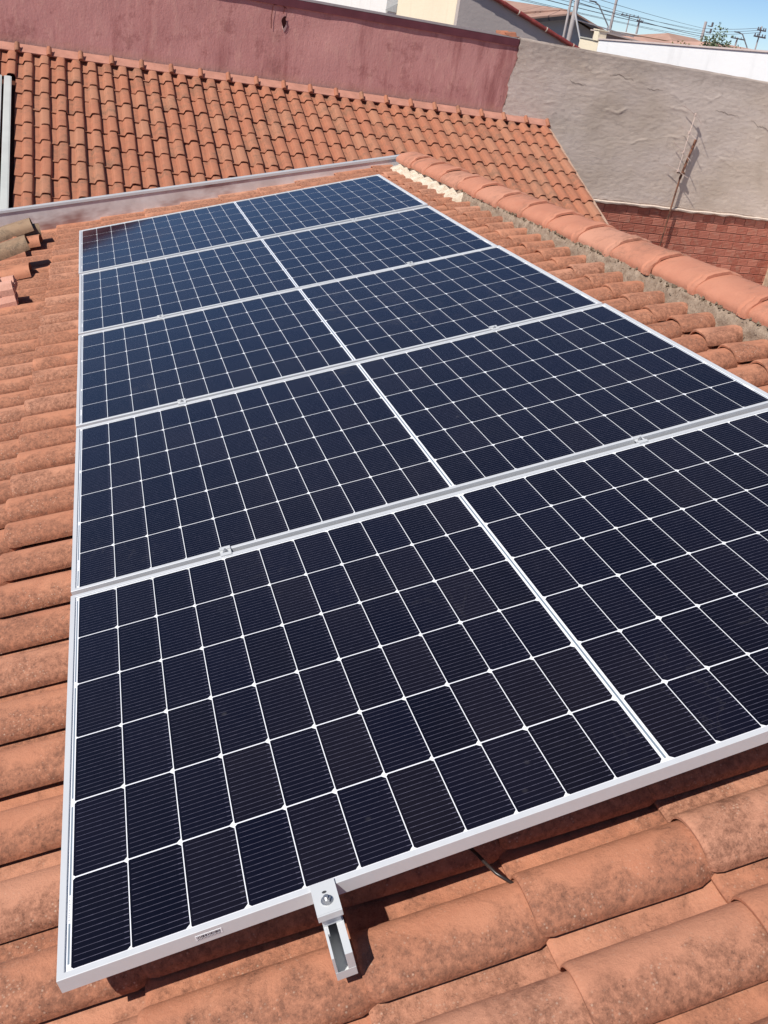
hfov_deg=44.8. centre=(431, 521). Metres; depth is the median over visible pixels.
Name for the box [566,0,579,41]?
utility pole
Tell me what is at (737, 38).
utility pole
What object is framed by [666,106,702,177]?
tv antenna
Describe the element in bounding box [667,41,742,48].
house
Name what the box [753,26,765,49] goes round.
utility pole
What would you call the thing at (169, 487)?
solar panel
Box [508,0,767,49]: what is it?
sky
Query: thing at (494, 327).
clamp
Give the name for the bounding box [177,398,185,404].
clamp
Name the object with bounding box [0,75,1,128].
gutter channel
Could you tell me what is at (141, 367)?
solar panel
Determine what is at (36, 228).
loose tile
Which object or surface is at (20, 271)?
loose tile
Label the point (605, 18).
power cable
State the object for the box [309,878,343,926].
end clamp
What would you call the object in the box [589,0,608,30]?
street lamp
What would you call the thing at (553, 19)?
house
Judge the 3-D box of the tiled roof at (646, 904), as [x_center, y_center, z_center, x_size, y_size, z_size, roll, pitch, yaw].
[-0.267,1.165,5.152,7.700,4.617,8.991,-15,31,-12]
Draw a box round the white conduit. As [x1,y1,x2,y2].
[575,0,580,40]
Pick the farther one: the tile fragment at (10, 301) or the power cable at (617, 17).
the power cable at (617, 17)
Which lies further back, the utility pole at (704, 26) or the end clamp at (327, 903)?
the utility pole at (704, 26)
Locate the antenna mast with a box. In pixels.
[659,140,696,245]
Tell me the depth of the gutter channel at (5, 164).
11.25 m
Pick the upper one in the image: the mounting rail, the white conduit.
the white conduit
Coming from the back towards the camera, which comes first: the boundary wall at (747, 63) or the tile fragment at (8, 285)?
the boundary wall at (747, 63)
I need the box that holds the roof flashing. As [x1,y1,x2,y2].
[0,154,399,229]
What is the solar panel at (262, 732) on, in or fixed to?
on the mounting rail
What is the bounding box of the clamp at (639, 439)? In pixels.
[632,435,648,443]
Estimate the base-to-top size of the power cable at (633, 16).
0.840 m
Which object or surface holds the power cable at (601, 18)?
attached to the utility pole at (612, 17)
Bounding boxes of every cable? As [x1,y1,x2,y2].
[469,848,513,883]
[522,0,700,39]
[527,0,700,37]
[548,0,701,33]
[562,0,703,30]
[572,0,702,36]
[577,19,633,37]
[582,0,701,31]
[602,0,704,28]
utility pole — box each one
[562,0,571,37]
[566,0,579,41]
[608,0,617,32]
[635,18,641,33]
[699,21,713,40]
[731,36,743,45]
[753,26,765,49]
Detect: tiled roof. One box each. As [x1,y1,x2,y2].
[0,41,607,223]
[0,152,767,1023]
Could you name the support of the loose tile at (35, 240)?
on the tiled roof at (646, 904)
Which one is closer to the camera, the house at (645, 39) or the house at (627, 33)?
the house at (645, 39)
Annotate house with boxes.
[316,0,397,14]
[396,0,579,47]
[503,0,608,45]
[611,31,640,36]
[623,36,677,43]
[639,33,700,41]
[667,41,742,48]
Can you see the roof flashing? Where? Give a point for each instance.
(48, 216)
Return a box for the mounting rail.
[322,915,357,980]
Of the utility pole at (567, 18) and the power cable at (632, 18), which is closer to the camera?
the utility pole at (567, 18)
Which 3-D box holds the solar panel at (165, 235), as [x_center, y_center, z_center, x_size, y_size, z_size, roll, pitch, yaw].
[-1.184,-1.934,5.960,2.094,0.030,1.134,-15,32,-12]
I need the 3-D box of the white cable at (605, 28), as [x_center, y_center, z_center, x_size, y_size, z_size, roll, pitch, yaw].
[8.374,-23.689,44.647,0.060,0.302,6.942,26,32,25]
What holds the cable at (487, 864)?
on the tiled roof at (646, 904)
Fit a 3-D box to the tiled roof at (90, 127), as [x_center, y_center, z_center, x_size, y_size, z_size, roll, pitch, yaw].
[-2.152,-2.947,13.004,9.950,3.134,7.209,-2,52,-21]
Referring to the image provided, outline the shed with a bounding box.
[591,29,637,40]
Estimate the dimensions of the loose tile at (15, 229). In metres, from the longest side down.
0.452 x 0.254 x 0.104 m
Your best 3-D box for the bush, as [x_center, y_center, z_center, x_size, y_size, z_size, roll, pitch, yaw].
[10.913,-16.829,37.453,1.686,5.879,1.462,-2,31,-21]
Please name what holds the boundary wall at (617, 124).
on the ground
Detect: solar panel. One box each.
[56,408,767,992]
[71,303,767,595]
[76,245,601,427]
[78,206,496,334]
[79,174,427,273]
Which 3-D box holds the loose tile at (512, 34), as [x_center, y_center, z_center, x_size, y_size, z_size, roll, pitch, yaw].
[1.285,-7.871,15.014,0.200,0.070,0.226,-13,36,-26]
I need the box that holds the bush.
[700,22,738,47]
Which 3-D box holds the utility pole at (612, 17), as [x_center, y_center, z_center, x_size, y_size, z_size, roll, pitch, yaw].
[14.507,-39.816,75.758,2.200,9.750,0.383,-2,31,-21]
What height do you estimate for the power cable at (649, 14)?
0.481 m
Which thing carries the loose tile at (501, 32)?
on the boundary wall at (327, 45)
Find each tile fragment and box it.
[0,275,17,297]
[0,291,18,307]
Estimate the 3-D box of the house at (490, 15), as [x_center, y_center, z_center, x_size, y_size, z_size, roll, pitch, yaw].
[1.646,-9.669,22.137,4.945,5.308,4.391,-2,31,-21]
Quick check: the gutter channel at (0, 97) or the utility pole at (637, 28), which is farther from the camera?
the utility pole at (637, 28)
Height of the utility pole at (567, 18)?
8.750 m
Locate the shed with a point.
(612, 36)
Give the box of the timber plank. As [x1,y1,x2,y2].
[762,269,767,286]
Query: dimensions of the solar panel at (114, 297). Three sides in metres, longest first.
2.094 x 1.134 x 0.030 m
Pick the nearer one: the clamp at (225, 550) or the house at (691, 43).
the clamp at (225, 550)
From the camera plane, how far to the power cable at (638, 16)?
81.92 m
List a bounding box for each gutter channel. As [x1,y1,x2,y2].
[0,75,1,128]
[0,75,11,208]
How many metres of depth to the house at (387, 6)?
23.73 m
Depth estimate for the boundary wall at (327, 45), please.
13.93 m
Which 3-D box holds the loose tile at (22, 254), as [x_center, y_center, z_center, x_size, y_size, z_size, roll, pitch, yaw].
[-3.133,-1.919,6.644,0.452,0.100,0.254,-15,31,-11]
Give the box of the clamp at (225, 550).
[219,545,231,556]
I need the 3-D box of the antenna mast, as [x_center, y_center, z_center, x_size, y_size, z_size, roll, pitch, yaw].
[4.426,-5.472,17.574,0.247,3.345,0.048,-2,31,-21]
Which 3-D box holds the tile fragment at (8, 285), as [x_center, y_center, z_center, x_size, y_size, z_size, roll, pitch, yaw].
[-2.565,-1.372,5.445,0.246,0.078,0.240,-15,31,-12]
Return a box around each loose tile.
[0,218,33,241]
[0,234,29,260]
[0,262,32,279]
[4,251,26,259]
[13,234,42,247]
[20,223,41,235]
[496,30,508,35]
[504,32,519,37]
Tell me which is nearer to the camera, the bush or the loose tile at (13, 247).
the loose tile at (13, 247)
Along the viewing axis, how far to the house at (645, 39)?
47.73 m
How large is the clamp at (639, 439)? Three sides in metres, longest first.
0.046 x 0.043 x 0.029 m
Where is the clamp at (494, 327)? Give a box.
[489,325,499,329]
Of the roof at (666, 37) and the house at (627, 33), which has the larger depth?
the house at (627, 33)
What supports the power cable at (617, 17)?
attached to the utility pole at (612, 17)
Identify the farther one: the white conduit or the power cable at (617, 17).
the power cable at (617, 17)
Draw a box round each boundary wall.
[0,0,519,119]
[502,38,767,284]
[578,28,767,81]

